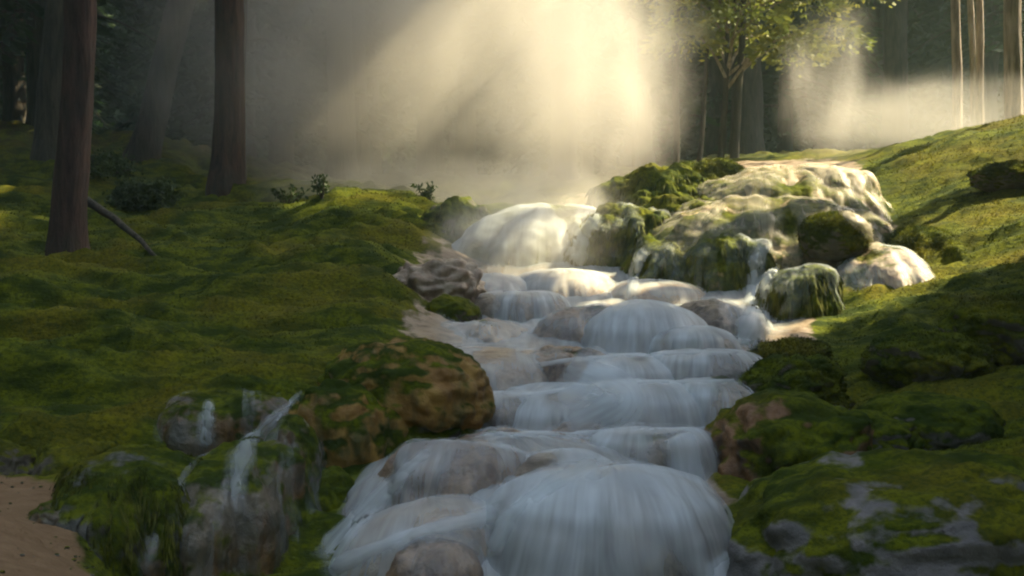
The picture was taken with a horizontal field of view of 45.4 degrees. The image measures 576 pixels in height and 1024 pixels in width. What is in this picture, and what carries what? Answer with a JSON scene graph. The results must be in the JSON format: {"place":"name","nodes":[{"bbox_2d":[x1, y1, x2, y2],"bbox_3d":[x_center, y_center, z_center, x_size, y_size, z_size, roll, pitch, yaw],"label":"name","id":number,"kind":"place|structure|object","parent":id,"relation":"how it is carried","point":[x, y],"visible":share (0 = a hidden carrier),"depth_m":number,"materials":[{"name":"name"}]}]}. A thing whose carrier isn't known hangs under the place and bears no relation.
{"place":"outdoors","nodes":[
{"label":"outdoors","id":0,"kind":"place"},
{"bbox_2d":[0,475,89,575],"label":"sandy path","id":1,"kind":"structure","parent":0,"point":[21,532],"depth_m":4.61,"materials":[{"name":"sand"}]},
{"bbox_2d":[0,120,743,575],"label":"mossy hillside","id":2,"kind":"structure","parent":0,"point":[184,162],"depth_m":9.58,"materials":[{"name":"plant"}]},
{"bbox_2d":[1,8,26,122],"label":"spruce tree","id":3,"kind":"object","parent":2,"relation":"on","point":[14,99],"visible":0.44,"depth_m":29.33,"materials":[{"name":"green plant"}]},
{"bbox_2d":[0,439,36,474],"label":"boulder","id":4,"kind":"object","parent":2,"relation":"on","point":[15,459],"visible":0.44,"depth_m":5.55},
{"bbox_2d":[30,0,63,160],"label":"pine tree","id":5,"kind":"object","parent":2,"relation":"on","point":[47,107],"visible":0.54,"depth_m":18.20,"materials":[{"name":"brown plant"}]},
{"bbox_2d":[45,0,96,255],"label":"pine tree","id":6,"kind":"object","parent":2,"relation":"on","point":[68,228],"visible":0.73,"depth_m":11.81,"materials":[{"name":"red plant"}]},
{"bbox_2d":[0,0,152,134],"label":"spruce tree","id":7,"kind":"object","parent":2,"relation":"on","point":[111,86],"visible":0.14,"depth_m":35.56,"materials":[{"name":"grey plant"}]},
{"bbox_2d":[31,437,121,475],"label":"mossy mound","id":8,"kind":"object","parent":2,"relation":"on","point":[56,456],"visible":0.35,"depth_m":5.58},
{"bbox_2d":[24,0,154,130],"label":"spruce tree","id":9,"kind":"object","parent":2,"relation":"on","point":[117,111],"visible":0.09,"depth_m":41.93,"materials":[{"name":"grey plant"}]},
{"bbox_2d":[0,0,204,125],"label":"spruce tree","id":10,"kind":"object","parent":2,"relation":"on","point":[33,54],"visible":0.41,"depth_m":25.61,"materials":[{"name":"green plant"}]},
{"bbox_2d":[90,145,143,180],"bbox_3d":[-5.856,-1.746,17.455,1.265,0.582,1.053,2,3,43],"label":"shrub","id":11,"kind":"object","parent":2,"relation":"on","point":[103,164],"visible":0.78,"depth_m":17.34,"materials":[{"name":"green plant"}]},
{"bbox_2d":[49,443,206,575],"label":"travertine mound","id":12,"kind":"object","parent":2,"relation":"on","point":[120,507],"visible":0.74,"depth_m":4.93,"materials":[{"name":"plant"}]},
{"bbox_2d":[102,172,184,211],"bbox_3d":[-4.691,-1.189,15.547,1.181,0.553,0.830,0,2,0],"label":"shrub","id":13,"kind":"object","parent":2,"relation":"on","point":[131,194],"visible":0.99,"depth_m":15.37,"materials":[{"name":"green plant"}]},
{"bbox_2d":[122,0,195,162],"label":"pine tree","id":14,"kind":"object","parent":2,"relation":"on","point":[146,139],"visible":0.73,"depth_m":19.19,"materials":[{"name":"brown plant"}]},
{"bbox_2d":[100,3,311,155],"bbox_3d":[-8.960,-11.513,35.996,6.088,16.722,6.329,2,3,36],"label":"spruce tree","id":15,"kind":"object","parent":2,"relation":"on","point":[122,125],"visible":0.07,"depth_m":35.71,"materials":[{"name":"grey plant"}]},
{"bbox_2d":[157,392,290,456],"bbox_3d":[-1.417,0.720,6.100,0.829,0.404,0.723,0,2,0],"label":"travertine mound","id":16,"kind":"object","parent":2,"relation":"on","point":[197,424],"visible":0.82,"depth_m":5.85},
{"bbox_2d":[205,0,245,196],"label":"pine tree","id":17,"kind":"object","parent":2,"relation":"on","point":[226,167],"visible":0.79,"depth_m":16.25,"materials":[{"name":"red plant"}]},
{"bbox_2d":[139,436,317,575],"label":"travertine mound","id":18,"kind":"object","parent":2,"relation":"on","point":[252,499],"visible":0.72,"depth_m":5.10,"materials":[{"name":"stone"}]},
{"bbox_2d":[142,2,323,170],"bbox_3d":[-8.398,-10.318,35.838,5.397,14.824,5.611,-1,3,-27],"label":"spruce tree","id":19,"kind":"object","parent":2,"relation":"on","point":[198,70],"visible":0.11,"depth_m":35.52,"materials":[{"name":"grey plant"}]},
{"bbox_2d":[115,0,383,156],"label":"spruce tree","id":20,"kind":"object","parent":2,"relation":"on","point":[277,60],"visible":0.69,"depth_m":26.87,"materials":[{"name":"green plant"}]},
{"bbox_2d":[264,414,322,483],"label":"travertine mound","id":21,"kind":"object","parent":2,"relation":"on","point":[292,430],"visible":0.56,"depth_m":5.72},
{"bbox_2d":[194,0,418,174],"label":"spruce tree","id":22,"kind":"object","parent":2,"relation":"on","point":[361,105],"visible":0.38,"depth_m":27.25,"materials":[{"name":"grey plant"}]},
{"bbox_2d":[314,466,354,511],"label":"boulder","id":23,"kind":"object","parent":2,"relation":"on","point":[336,485],"visible":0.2,"depth_m":5.69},
{"bbox_2d":[255,11,416,167],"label":"spruce tree","id":24,"kind":"object","parent":2,"relation":"on","point":[315,160],"visible":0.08,"depth_m":42.57,"materials":[{"name":"grey plant"}]},
{"bbox_2d":[213,0,467,179],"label":"spruce tree","id":25,"kind":"object","parent":2,"relation":"on","point":[341,161],"visible":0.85,"depth_m":21.74,"materials":[{"name":"grey plant"}]},
{"bbox_2d":[288,379,407,467],"bbox_3d":[-0.841,0.845,6.196,0.695,0.798,0.639,0,2,0],"label":"boulder","id":26,"kind":"object","parent":2,"relation":"on","point":[355,424],"visible":0.35,"depth_m":5.94,"materials":[{"name":"stone"}]},
{"bbox_2d":[256,0,456,164],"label":"spruce tree","id":27,"kind":"object","parent":2,"relation":"on","point":[281,149],"visible":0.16,"depth_m":30.93,"materials":[{"name":"green plant"}]},
{"bbox_2d":[293,0,483,175],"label":"spruce tree","id":28,"kind":"object","parent":2,"relation":"on","point":[375,119],"visible":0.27,"depth_m":35.73,"materials":[{"name":"green plant"}]},
{"bbox_2d":[392,257,489,302],"bbox_3d":[-0.635,0.082,10.297,0.930,0.680,0.808,0,2,0],"label":"boulder","id":29,"kind":"object","parent":2,"relation":"on","point":[431,279],"visible":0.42,"depth_m":10.01,"materials":[{"name":"stone"}]},
{"bbox_2d":[381,0,518,174],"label":"spruce tree","id":30,"kind":"object","parent":2,"relation":"on","point":[450,140],"visible":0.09,"depth_m":43.65,"materials":[{"name":"green plant"}]},
{"bbox_2d":[421,196,491,243],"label":"mossy mound","id":31,"kind":"object","parent":2,"relation":"on","point":[455,217],"visible":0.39,"depth_m":13.08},
{"bbox_2d":[293,0,625,175],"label":"spruce tree","id":32,"kind":"object","parent":2,"relation":"on","point":[430,148],"visible":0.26,"depth_m":29.86,"materials":[{"name":"brown plant"}]},
{"bbox_2d":[356,0,611,175],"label":"spruce tree","id":33,"kind":"object","parent":2,"relation":"on","point":[465,158],"visible":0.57,"depth_m":28.00,"materials":[{"name":"green plant"}]},
{"bbox_2d":[0,1,1003,174],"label":"distant forest","id":34,"kind":"object","parent":2,"relation":"on","point":[933,108],"visible":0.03,"depth_m":48.01,"materials":[{"name":"plant"}]},
{"bbox_2d":[0,113,1023,575],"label":"moss","id":35,"kind":"object","parent":2,"relation":"on","point":[922,227],"visible":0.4,"depth_m":9.89,"materials":[{"name":"plant"}]},
{"bbox_2d":[451,0,620,176],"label":"spruce tree","id":36,"kind":"object","parent":2,"relation":"on","point":[535,166],"visible":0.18,"depth_m":36.61,"materials":[{"name":"green plant"}]},
{"bbox_2d":[403,0,750,179],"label":"spruce tree","id":37,"kind":"object","parent":2,"relation":"on","point":[559,71],"visible":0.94,"depth_m":22.97,"materials":[{"name":"green plant"}]},
{"bbox_2d":[488,0,683,175],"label":"spruce tree","id":38,"kind":"object","parent":2,"relation":"on","point":[585,148],"visible":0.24,"depth_m":31.47,"materials":[{"name":"green plant"}]},
{"bbox_2d":[453,0,764,166],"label":"spruce tree","id":39,"kind":"object","parent":2,"relation":"on","point":[644,112],"visible":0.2,"depth_m":26.79,"materials":[{"name":"brown plant"}]},
{"bbox_2d":[629,0,639,166],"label":"young tree","id":40,"kind":"object","parent":2,"relation":"on","point":[634,114],"visible":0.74,"depth_m":23.82,"materials":[{"name":"brown plant"}]},
{"bbox_2d":[452,203,595,268],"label":"water","id":41,"kind":"structure","parent":0,"point":[532,222],"depth_m":12.37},
{"bbox_2d":[514,392,594,430],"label":"water","id":42,"kind":"structure","parent":0,"point":[535,408],"depth_m":6.50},
{"bbox_2d":[552,448,612,466],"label":"water","id":43,"kind":"structure","parent":0,"point":[577,456],"depth_m":5.27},
{"bbox_2d":[485,463,719,575],"bbox_3d":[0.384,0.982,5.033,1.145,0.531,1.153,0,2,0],"label":"water","id":44,"kind":"structure","parent":0,"point":[629,497],"depth_m":4.67,"materials":[{"name":"liquid"}]},
{"bbox_2d":[353,158,892,575],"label":"travertine bed","id":45,"kind":"object","parent":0,"point":[421,322],"visible":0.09,"depth_m":9.79,"materials":[{"name":"stone"}]},
{"bbox_2d":[317,335,495,432],"bbox_3d":[-0.551,0.536,6.473,0.934,0.563,0.866,0,2,0],"label":"boulder","id":46,"kind":"object","parent":45,"relation":"on","point":[433,385],"visible":0.73,"depth_m":6.15,"materials":[{"name":"stone"}]},
{"bbox_2d":[333,496,490,575],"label":"travertine mound","id":47,"kind":"object","parent":45,"relation":"on","point":[447,516],"visible":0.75,"depth_m":4.86,"materials":[{"name":"stone"}]},
{"bbox_2d":[385,533,483,575],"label":"travertine mound","id":48,"kind":"object","parent":45,"relation":"on","point":[422,554],"visible":0.71,"depth_m":4.64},
{"bbox_2d":[405,425,480,443],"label":"mound","id":49,"kind":"object","parent":45,"relation":"on","point":[416,434],"visible":0.07,"depth_m":6.14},
{"bbox_2d":[374,439,525,508],"bbox_3d":[-0.249,0.860,5.476,0.707,0.356,0.831,-1,2,-24],"label":"travertine mound","id":50,"kind":"object","parent":45,"relation":"on","point":[473,470],"visible":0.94,"depth_m":5.25,"materials":[{"name":"stone"}]},
{"bbox_2d":[424,293,481,323],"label":"boulder","id":51,"kind":"object","parent":45,"relation":"on","point":[456,309],"visible":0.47,"depth_m":9.55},
{"bbox_2d":[342,433,630,531],"bbox_3d":[0.006,1.030,5.785,1.856,0.660,1.943,0,2,0],"label":"travertine mound","id":52,"kind":"object","parent":45,"relation":"on","point":[524,445],"visible":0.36,"depth_m":5.61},
{"bbox_2d":[443,318,531,345],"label":"travertine mound","id":53,"kind":"object","parent":45,"relation":"on","point":[490,331],"visible":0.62,"depth_m":8.97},
{"bbox_2d":[460,346,547,391],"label":"travertine mound","id":54,"kind":"object","parent":45,"relation":"on","point":[505,368],"visible":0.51,"depth_m":7.45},
{"bbox_2d":[483,391,528,428],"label":"travertine mound","id":55,"kind":"object","parent":45,"relation":"on","point":[507,405],"visible":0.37,"depth_m":6.54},
{"bbox_2d":[458,204,583,268],"bbox_3d":[0.419,-0.238,13.272,2.799,1.341,3.102,0,2,0],"label":"travertine mound","id":56,"kind":"object","parent":45,"relation":"on","point":[546,250],"visible":0.24,"depth_m":12.22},
{"bbox_2d":[474,291,568,324],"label":"travertine mound","id":57,"kind":"object","parent":45,"relation":"on","point":[523,308],"visible":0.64,"depth_m":9.74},
{"bbox_2d":[505,451,562,482],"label":"travertine mound","id":58,"kind":"object","parent":45,"relation":"on","point":[538,461],"visible":0.19,"depth_m":5.27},
{"bbox_2d":[518,392,604,430],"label":"travertine mound","id":59,"kind":"object","parent":45,"relation":"on","point":[580,408],"visible":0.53,"depth_m":6.50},
{"bbox_2d":[520,270,614,299],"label":"travertine mound","id":60,"kind":"object","parent":45,"relation":"on","point":[568,284],"visible":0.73,"depth_m":10.77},
{"bbox_2d":[531,345,604,381],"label":"travertine mound","id":61,"kind":"object","parent":45,"relation":"on","point":[569,370],"visible":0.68,"depth_m":7.53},
{"bbox_2d":[531,305,607,346],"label":"travertine mound","id":62,"kind":"object","parent":45,"relation":"on","point":[568,324],"visible":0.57,"depth_m":8.82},
{"bbox_2d":[487,463,729,575],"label":"travertine mound","id":63,"kind":"object","parent":45,"relation":"on","point":[647,550],"visible":0.28,"depth_m":4.57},
{"bbox_2d":[562,203,671,268],"bbox_3d":[1.113,-0.237,12.273,1.674,1.242,1.609,0,2,0],"label":"mossy mound","id":64,"kind":"object","parent":45,"relation":"on","point":[613,232],"visible":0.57,"depth_m":11.82,"materials":[{"name":"plant"}]},
{"bbox_2d":[585,162,707,208],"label":"mossy mound","id":65,"kind":"object","parent":45,"relation":"on","point":[642,185],"visible":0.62,"depth_m":13.14,"materials":[{"name":"plant"}]},
{"bbox_2d":[609,403,700,427],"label":"travertine mound","id":66,"kind":"object","parent":45,"relation":"on","point":[648,416],"visible":0.1,"depth_m":6.45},
{"bbox_2d":[619,235,696,281],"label":"mossy mound","id":67,"kind":"object","parent":45,"relation":"on","point":[663,260],"visible":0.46,"depth_m":11.15,"materials":[{"name":"plant"}]},
{"bbox_2d":[611,281,707,305],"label":"travertine mound","id":68,"kind":"object","parent":45,"relation":"on","point":[677,293],"visible":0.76,"depth_m":10.47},
{"bbox_2d":[605,427,718,479],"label":"travertine mound","id":69,"kind":"object","parent":45,"relation":"on","point":[658,448],"visible":0.38,"depth_m":5.79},
{"bbox_2d":[640,194,722,216],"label":"mossy mound","id":70,"kind":"object","parent":45,"relation":"on","point":[670,204],"visible":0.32,"depth_m":12.32,"materials":[{"name":"plant"}]},
{"bbox_2d":[654,330,738,351],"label":"travertine mound","id":71,"kind":"object","parent":45,"relation":"on","point":[664,343],"visible":0.34,"depth_m":8.08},
{"bbox_2d":[666,350,757,382],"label":"travertine mound","id":72,"kind":"object","parent":45,"relation":"on","point":[731,365],"visible":0.26,"depth_m":7.36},
{"bbox_2d":[696,382,750,426],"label":"travertine mound","id":73,"kind":"object","parent":45,"relation":"on","point":[726,394],"visible":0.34,"depth_m":6.62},
{"bbox_2d":[680,298,769,343],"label":"travertine mound","id":74,"kind":"object","parent":45,"relation":"on","point":[726,316],"visible":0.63,"depth_m":9.02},
{"bbox_2d":[679,232,777,293],"bbox_3d":[1.977,-0.057,11.191,1.129,0.908,0.988,0,2,0],"label":"mossy mound","id":75,"kind":"object","parent":45,"relation":"on","point":[722,262],"visible":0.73,"depth_m":10.85,"materials":[{"name":"plant"}]},
{"bbox_2d":[652,196,892,270],"bbox_3d":[2.428,-0.431,11.998,3.162,0.932,2.106,0,2,0],"label":"travertine mound","id":76,"kind":"object","parent":45,"relation":"on","point":[773,223],"visible":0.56,"depth_m":11.38,"materials":[{"name":"beige stone"}]},
{"bbox_2d":[698,165,892,224],"bbox_3d":[2.973,-0.691,13.343,3.013,1.307,3.751,0,2,0],"label":"travertine mound","id":77,"kind":"object","parent":45,"relation":"on","point":[772,181],"visible":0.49,"depth_m":12.24,"materials":[{"name":"beige stone"}]},
{"bbox_2d":[751,264,845,322],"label":"mossy mound","id":78,"kind":"object","parent":45,"relation":"on","point":[810,291],"visible":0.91,"depth_m":9.89,"materials":[{"name":"plant"}]},
{"bbox_2d":[799,168,879,195],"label":"travertine mound","id":79,"kind":"object","parent":45,"relation":"on","point":[869,186],"visible":0.26,"depth_m":12.42,"materials":[{"name":"beige stone"}]},
{"bbox_2d":[834,244,933,290],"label":"travertine mound","id":80,"kind":"object","parent":45,"relation":"on","point":[894,267],"visible":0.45,"depth_m":10.43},
{"bbox_2d":[797,211,871,261],"bbox_3d":[2.884,-0.458,10.940,0.636,0.454,0.566,0,2,0],"label":"boulder","id":81,"kind":"object","parent":80,"relation":"on","point":[839,250],"visible":0.77,"depth_m":10.72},
{"bbox_2d":[580,354,674,383],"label":"water","id":82,"kind":"structure","parent":0,"point":[606,368],"depth_m":7.37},
{"bbox_2d":[575,378,704,430],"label":"water","id":83,"kind":"structure","parent":0,"point":[625,400],"depth_m":6.56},
{"bbox_2d":[584,299,706,356],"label":"water","id":84,"kind":"structure","parent":0,"point":[628,320],"depth_m":8.39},
{"bbox_2d":[589,426,709,451],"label":"water","id":85,"kind":"structure","parent":0,"point":[603,440],"depth_m":5.87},
{"bbox_2d":[646,325,737,353],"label":"water","id":86,"kind":"structure","parent":0,"point":[684,335],"depth_m":8.10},
{"bbox_2d":[650,348,757,379],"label":"water","id":87,"kind":"structure","parent":0,"point":[700,358],"depth_m":7.48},
{"bbox_2d":[737,242,768,344],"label":"water","id":88,"kind":"structure","parent":0,"point":[749,333],"depth_m":9.17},
{"bbox_2d":[662,115,1023,488],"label":"mossy hillside","id":89,"kind":"structure","parent":0,"point":[1006,407],"depth_m":10.73,"materials":[{"name":"plant"}]},
{"bbox_2d":[576,3,774,172],"bbox_3d":[4.644,-10.968,35.543,6.183,16.335,5.947,1,2,16],"label":"spruce tree","id":90,"kind":"object","parent":89,"relation":"on","point":[665,132],"visible":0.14,"depth_m":34.86,"materials":[{"name":"green plant"}]},
{"bbox_2d":[673,1,679,162],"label":"young tree","id":91,"kind":"object","parent":89,"relation":"on","point":[676,140],"visible":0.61,"depth_m":19.86,"materials":[{"name":"brown plant"}]},
{"bbox_2d":[610,0,878,157],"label":"broadleaf tree","id":92,"kind":"object","parent":89,"relation":"on","point":[716,78],"visible":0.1,"depth_m":31.96,"materials":[{"name":"brown plant"}]},
{"bbox_2d":[727,0,765,153],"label":"spruce tree","id":93,"kind":"object","parent":89,"relation":"on","point":[751,128],"visible":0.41,"depth_m":25.19,"materials":[{"name":"brown plant"}]},
{"bbox_2d":[613,0,899,162],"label":"broadleaf tree","id":94,"kind":"object","parent":89,"relation":"on","point":[726,36],"visible":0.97,"depth_m":19.14,"materials":[{"name":"green plant"}]},
{"bbox_2d":[659,0,865,161],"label":"spruce tree","id":95,"kind":"object","parent":89,"relation":"on","point":[699,70],"visible":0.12,"depth_m":33.97,"materials":[{"name":"green plant"}]},
{"bbox_2d":[704,388,874,481],"bbox_3d":[1.360,0.886,6.041,0.818,0.769,1.068,0,2,0],"label":"boulder","id":96,"kind":"object","parent":89,"relation":"on","point":[766,432],"visible":0.53,"depth_m":5.71,"materials":[{"name":"plant"}]},
{"bbox_2d":[736,354,847,400],"bbox_3d":[1.664,0.607,7.321,0.699,0.444,0.639,0,2,0],"label":"boulder","id":97,"kind":"object","parent":89,"relation":"on","point":[829,383],"visible":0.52,"depth_m":7.13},
{"bbox_2d":[657,0,927,159],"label":"spruce tree","id":98,"kind":"object","parent":89,"relation":"on","point":[788,91],"visible":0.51,"depth_m":31.61,"materials":[{"name":"green plant"}]},
{"bbox_2d":[724,448,1023,575],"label":"boulder","id":99,"kind":"object","parent":89,"relation":"on","point":[895,512],"visible":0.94,"depth_m":4.45,"materials":[{"name":"plant"}]},
{"bbox_2d":[847,409,925,449],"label":"boulder","id":100,"kind":"object","parent":89,"relation":"on","point":[890,432],"visible":0.25,"depth_m":5.86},
{"bbox_2d":[775,0,1002,146],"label":"spruce tree","id":101,"kind":"object","parent":89,"relation":"on","point":[895,122],"visible":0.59,"depth_m":25.90,"materials":[{"name":"grey plant"}]},
{"bbox_2d":[806,0,1021,149],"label":"spruce tree","id":102,"kind":"object","parent":89,"relation":"on","point":[873,86],"visible":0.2,"depth_m":36.21,"materials":[{"name":"grey plant"}]},
{"bbox_2d":[880,227,966,262],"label":"mossy mound","id":103,"kind":"object","parent":89,"relation":"on","point":[955,249],"visible":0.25,"depth_m":11.09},
{"bbox_2d":[860,330,996,387],"bbox_3d":[2.585,0.487,7.620,0.789,0.434,0.734,1,3,32],"label":"boulder","id":104,"kind":"object","parent":89,"relation":"on","point":[927,371],"visible":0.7,"depth_m":7.39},
{"bbox_2d":[855,391,1005,450],"bbox_3d":[2.122,0.707,6.227,0.754,0.341,0.684,0,2,0],"label":"boulder","id":105,"kind":"object","parent":89,"relation":"on","point":[941,421],"visible":0.54,"depth_m":5.99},
{"bbox_2d":[880,0,1023,84],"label":"spruce tree","id":106,"kind":"object","parent":89,"relation":"on","point":[992,32],"visible":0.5,"depth_m":27.40,"materials":[{"name":"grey plant"}]},
{"bbox_2d":[951,0,962,129],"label":"young tree","id":107,"kind":"object","parent":89,"relation":"on","point":[957,96],"visible":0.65,"depth_m":17.32,"materials":[{"name":"brown plant"}]},
{"bbox_2d":[917,0,998,126],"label":"spruce tree","id":108,"kind":"object","parent":89,"relation":"on","point":[991,63],"visible":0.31,"depth_m":29.56,"materials":[{"name":"grey plant"}]},
{"bbox_2d":[967,0,975,126],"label":"young tree","id":109,"kind":"object","parent":89,"relation":"on","point":[971,32],"visible":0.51,"depth_m":18.85,"materials":[{"name":"brown plant"}]},
{"bbox_2d":[975,0,984,124],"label":"young tree","id":110,"kind":"object","parent":89,"relation":"on","point":[979,88],"visible":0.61,"depth_m":17.83,"materials":[{"name":"brown plant"}]},
{"bbox_2d":[938,292,1023,365],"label":"boulder","id":111,"kind":"object","parent":89,"relation":"on","point":[1002,340],"visible":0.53,"depth_m":7.64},
{"bbox_2d":[945,437,1023,458],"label":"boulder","id":112,"kind":"object","parent":89,"relation":"on","point":[1009,442],"visible":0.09,"depth_m":5.38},
{"bbox_2d":[967,162,1023,191],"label":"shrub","id":113,"kind":"object","parent":89,"relation":"on","point":[990,184],"visible":0.62,"depth_m":12.15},
{"bbox_2d":[1003,0,1022,119],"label":"young tree","id":114,"kind":"object","parent":89,"relation":"on","point":[1012,47],"visible":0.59,"depth_m":16.77,"materials":[{"name":"brown plant"}]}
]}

